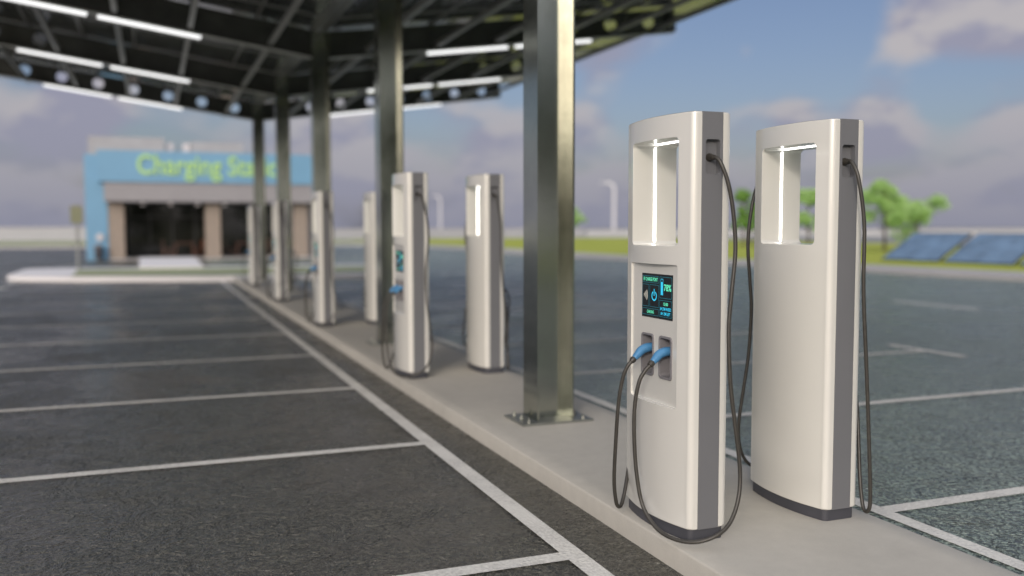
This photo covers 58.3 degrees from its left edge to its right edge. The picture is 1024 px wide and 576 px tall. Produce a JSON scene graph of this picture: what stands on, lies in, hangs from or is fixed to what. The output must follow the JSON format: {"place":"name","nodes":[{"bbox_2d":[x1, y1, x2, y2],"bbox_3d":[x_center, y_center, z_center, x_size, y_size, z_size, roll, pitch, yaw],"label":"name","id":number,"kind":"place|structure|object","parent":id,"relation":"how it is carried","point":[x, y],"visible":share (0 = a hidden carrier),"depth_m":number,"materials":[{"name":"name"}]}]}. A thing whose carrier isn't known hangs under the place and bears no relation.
{"place":"outdoors","nodes":[
{"label":"outdoors","id":0,"kind":"place"},
{"bbox_2d":[0,227,85,240],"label":"boundary wall","id":1,"kind":"structure","parent":0,"point":[37,233],"depth_m":104.27,"materials":[{"name":"grey concrete"}]},
{"bbox_2d":[139,257,203,268],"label":"walkway","id":2,"kind":"structure","parent":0,"point":[168,262],"depth_m":36.56,"materials":[{"name":"grey concrete"}]},
{"bbox_2d":[0,239,363,245],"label":"dry verge","id":3,"kind":"structure","parent":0,"point":[19,243],"depth_m":89.28,"materials":[{"name":"beige plant"}]},
{"bbox_2d":[0,248,682,575],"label":"parking lot","id":4,"kind":"structure","parent":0,"point":[395,511],"depth_m":6.32,"materials":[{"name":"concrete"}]},
{"bbox_2d":[94,244,102,260],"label":"litter bin","id":5,"kind":"object","parent":4,"relation":"on","point":[98,250],"visible":1,"depth_m":44.33,"materials":[{"name":"grey metal"}]},
{"bbox_2d":[7,264,363,281],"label":"kerb island","id":6,"kind":"structure","parent":4,"relation":"on","point":[56,274],"depth_m":27.55,"materials":[{"name":"grey concrete"}]},
{"bbox_2d":[72,266,363,275],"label":"island grass","id":7,"kind":"structure","parent":6,"relation":"on","point":[219,271],"depth_m":30.44,"materials":[{"name":"green plant"}]},
{"bbox_2d":[70,204,82,270],"bbox_3d":[-14.593,-1.696,30.846,0.380,2.250,0.120,-2,4,-21],"label":"sign post","id":8,"kind":"object","parent":7,"relation":"on","point":[76,214],"visible":0.99,"depth_m":30.78,"materials":[{"name":"yellow metal"}]},
{"bbox_2d":[84,136,311,260],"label":"charging shop","id":9,"kind":"structure","parent":4,"relation":"on","point":[144,197],"depth_m":46.50,"materials":[{"name":"paint"}]},
{"bbox_2d":[96,234,103,240],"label":"round sign","id":10,"kind":"object","parent":9,"relation":"attached to","point":[99,237],"visible":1,"depth_m":44.75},
{"bbox_2d":[162,240,171,256],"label":"wooden chair","id":11,"kind":"object","parent":9,"relation":"on","point":[164,249],"visible":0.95,"depth_m":47.00,"materials":[{"name":"brown wood"}]},
{"bbox_2d":[174,243,194,256],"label":"wooden table","id":12,"kind":"object","parent":9,"relation":"on","point":[184,243],"visible":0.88,"depth_m":47.13,"materials":[{"name":"brown wood"}]},
{"bbox_2d":[194,239,204,257],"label":"wooden chair","id":13,"kind":"object","parent":9,"relation":"on","point":[202,245],"visible":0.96,"depth_m":47.37,"materials":[{"name":"brown wood"}]},
{"bbox_2d":[126,203,272,256],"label":"shop window","id":14,"kind":"structure","parent":9,"relation":"in","point":[150,224],"depth_m":48.72,"materials":[{"name":"black glass"}]},
{"bbox_2d":[235,242,247,256],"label":"wooden table","id":15,"kind":"object","parent":9,"relation":"on","point":[237,247],"visible":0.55,"depth_m":48.23,"materials":[{"name":"brown wood"}]},
{"bbox_2d":[0,281,613,575],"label":"bay lines","id":16,"kind":"object","parent":4,"relation":"on","point":[575,555],"visible":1,"depth_m":6.25,"materials":[{"name":"paint"}]},
{"bbox_2d":[334,228,584,238],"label":"boundary wall","id":17,"kind":"structure","parent":0,"point":[434,233],"depth_m":128.57,"materials":[{"name":"grey concrete"}]},
{"bbox_2d":[0,244,1023,280],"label":"pavement","id":18,"kind":"structure","parent":0,"point":[971,273],"depth_m":31.96,"materials":[{"name":"grey concrete"}]},
{"bbox_2d":[0,0,1023,228],"label":"sky","id":19,"kind":"structure","parent":0,"point":[936,87],"materials":[{"name":"blue"}]},
{"bbox_2d":[38,238,1023,271],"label":"lawn","id":20,"kind":"structure","parent":0,"point":[875,253],"depth_m":58.74,"materials":[{"name":"green plant"}]},
{"bbox_2d":[575,208,586,226],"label":"lawn tree","id":21,"kind":"object","parent":20,"relation":"on","point":[580,219],"visible":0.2,"depth_m":110.54,"materials":[{"name":"green plant"}]},
{"bbox_2d":[730,189,754,245],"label":"lawn tree","id":22,"kind":"object","parent":20,"relation":"on","point":[744,196],"visible":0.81,"depth_m":68.12,"materials":[{"name":"green plant"}]},
{"bbox_2d":[738,199,754,245],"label":"lawn tree","id":23,"kind":"object","parent":20,"relation":"on","point":[748,208],"visible":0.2,"depth_m":71.38,"materials":[{"name":"green plant"}]},
{"bbox_2d":[799,188,814,242],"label":"lawn tree","id":24,"kind":"object","parent":20,"relation":"on","point":[807,197],"visible":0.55,"depth_m":59.59,"materials":[{"name":"green plant"}]},
{"bbox_2d":[863,179,907,250],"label":"lawn tree","id":25,"kind":"object","parent":20,"relation":"on","point":[881,197],"visible":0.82,"depth_m":54.29,"materials":[{"name":"green plant"}]},
{"bbox_2d":[884,193,950,242],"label":"lawn tree","id":26,"kind":"object","parent":20,"relation":"on","point":[919,215],"visible":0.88,"depth_m":52.11,"materials":[{"name":"green plant"}]},
{"bbox_2d":[881,233,972,261],"bbox_3d":[17.758,-1.768,39.431,1.918,1.199,3.090,-2,4,-21],"label":"solar array","id":27,"kind":"object","parent":20,"relation":"on","point":[928,247],"visible":0.92,"depth_m":39.29,"materials":[{"name":"blue glass"}]},
{"bbox_2d":[943,233,1023,265],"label":"solar array","id":28,"kind":"object","parent":20,"relation":"on","point":[995,248],"visible":0.99,"depth_m":36.28,"materials":[{"name":"blue glass"}]},
{"bbox_2d":[201,246,1023,575],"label":"parking lot","id":29,"kind":"structure","parent":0,"point":[935,448],"depth_m":10.39,"materials":[{"name":"grey asphalt"}]},
{"bbox_2d":[234,276,1021,575],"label":"charging island","id":30,"kind":"structure","parent":29,"relation":"on","point":[573,464],"depth_m":5.30,"materials":[{"name":"concrete"}]},
{"bbox_2d":[243,206,261,286],"bbox_3d":[-6.591,-1.060,23.262,0.446,2.017,0.873,-2,4,-21],"label":"ev charger","id":31,"kind":"object","parent":30,"relation":"on","point":[254,242],"visible":1,"depth_m":23.04,"materials":[{"name":"plastic"}]},
{"bbox_2d":[266,200,288,301],"bbox_3d":[-4.754,-0.751,18.579,0.446,2.017,0.873,-2,4,-21],"label":"ev charger","id":32,"kind":"object","parent":30,"relation":"on","point":[279,258],"visible":1,"depth_m":18.36,"materials":[{"name":"plastic"}]},
{"bbox_2d":[291,206,297,282],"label":"ev charger","id":33,"kind":"object","parent":30,"relation":"on","point":[293,274],"visible":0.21,"depth_m":23.43,"materials":[{"name":"plastic"}]},
{"bbox_2d":[311,201,312,286],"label":"ev charger","id":34,"kind":"object","parent":30,"relation":"on","point":[312,262],"visible":0.04,"depth_m":19.02,"materials":[{"name":"plastic"}]},
{"bbox_2d":[304,191,336,326],"bbox_3d":[-2.917,-0.442,13.896,0.446,2.017,0.873,-2,4,-21],"label":"ev charger","id":35,"kind":"object","parent":30,"relation":"on","point":[322,268],"visible":1,"depth_m":13.68,"materials":[{"name":"plastic"}]},
{"bbox_2d":[0,0,734,426],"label":"solar canopy","id":36,"kind":"object","parent":30,"relation":"on","point":[278,62],"visible":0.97,"depth_m":16.25,"materials":[{"name":"metal"}]},
{"bbox_2d":[363,192,376,324],"bbox_3d":[-2.065,-0.470,14.310,0.446,2.017,0.880,-2,4,-21],"label":"ev charger","id":37,"kind":"object","parent":30,"relation":"on","point":[370,303],"visible":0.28,"depth_m":14.04,"materials":[{"name":"plastic"}]},
{"bbox_2d":[381,172,432,378],"bbox_3d":[-1.080,-0.132,9.213,0.446,2.017,0.873,-2,4,-21],"label":"ev charger","id":38,"kind":"object","parent":30,"relation":"on","point":[409,289],"visible":1,"depth_m":9.01,"materials":[{"name":"plastic"}]},
{"bbox_2d":[462,174,509,373],"bbox_3d":[-0.228,-0.161,9.627,0.446,2.017,0.880,-2,4,-21],"label":"ev charger","id":39,"kind":"object","parent":30,"relation":"on","point":[485,312],"visible":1,"depth_m":9.32,"materials":[{"name":"plastic"}]},
{"bbox_2d":[612,111,741,543],"bbox_3d":[0.757,0.177,4.530,0.446,2.017,0.873,-2,4,-21],"label":"ev charger","id":40,"kind":"object","parent":30,"relation":"on","point":[679,362],"visible":1,"depth_m":4.35,"materials":[{"name":"white metal"}]},
{"bbox_2d":[737,118,871,520],"bbox_3d":[1.609,0.149,4.944,0.446,2.017,0.880,-2,4,-21],"label":"ev charger","id":41,"kind":"object","parent":30,"relation":"on","point":[804,311],"visible":0.99,"depth_m":4.68,"materials":[{"name":"white metal"}]},
{"bbox_2d":[294,273,1023,570],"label":"bay lines","id":42,"kind":"object","parent":29,"relation":"on","point":[888,511],"visible":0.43,"depth_m":5.48,"materials":[{"name":"paint"}]},
{"bbox_2d":[430,228,1023,244],"bbox_3d":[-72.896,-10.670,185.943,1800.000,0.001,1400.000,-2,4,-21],"label":"ground","id":43,"kind":"structure","parent":0,"point":[875,239],"depth_m":136.96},
{"bbox_2d":[435,195,440,228],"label":"street lamp","id":44,"kind":"object","parent":43,"relation":"on","point":[439,211],"visible":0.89,"depth_m":238.70,"materials":[{"name":"grey metal"}]},
{"bbox_2d":[600,182,615,229],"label":"street lamp","id":45,"kind":"object","parent":43,"relation":"on","point":[613,208],"visible":0.94,"depth_m":153.04,"materials":[{"name":"grey metal"}]},
{"bbox_2d":[586,229,1023,236],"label":"boundary wall","id":46,"kind":"structure","parent":0,"point":[624,233],"depth_m":149.12,"materials":[{"name":"grey concrete"}]}
]}

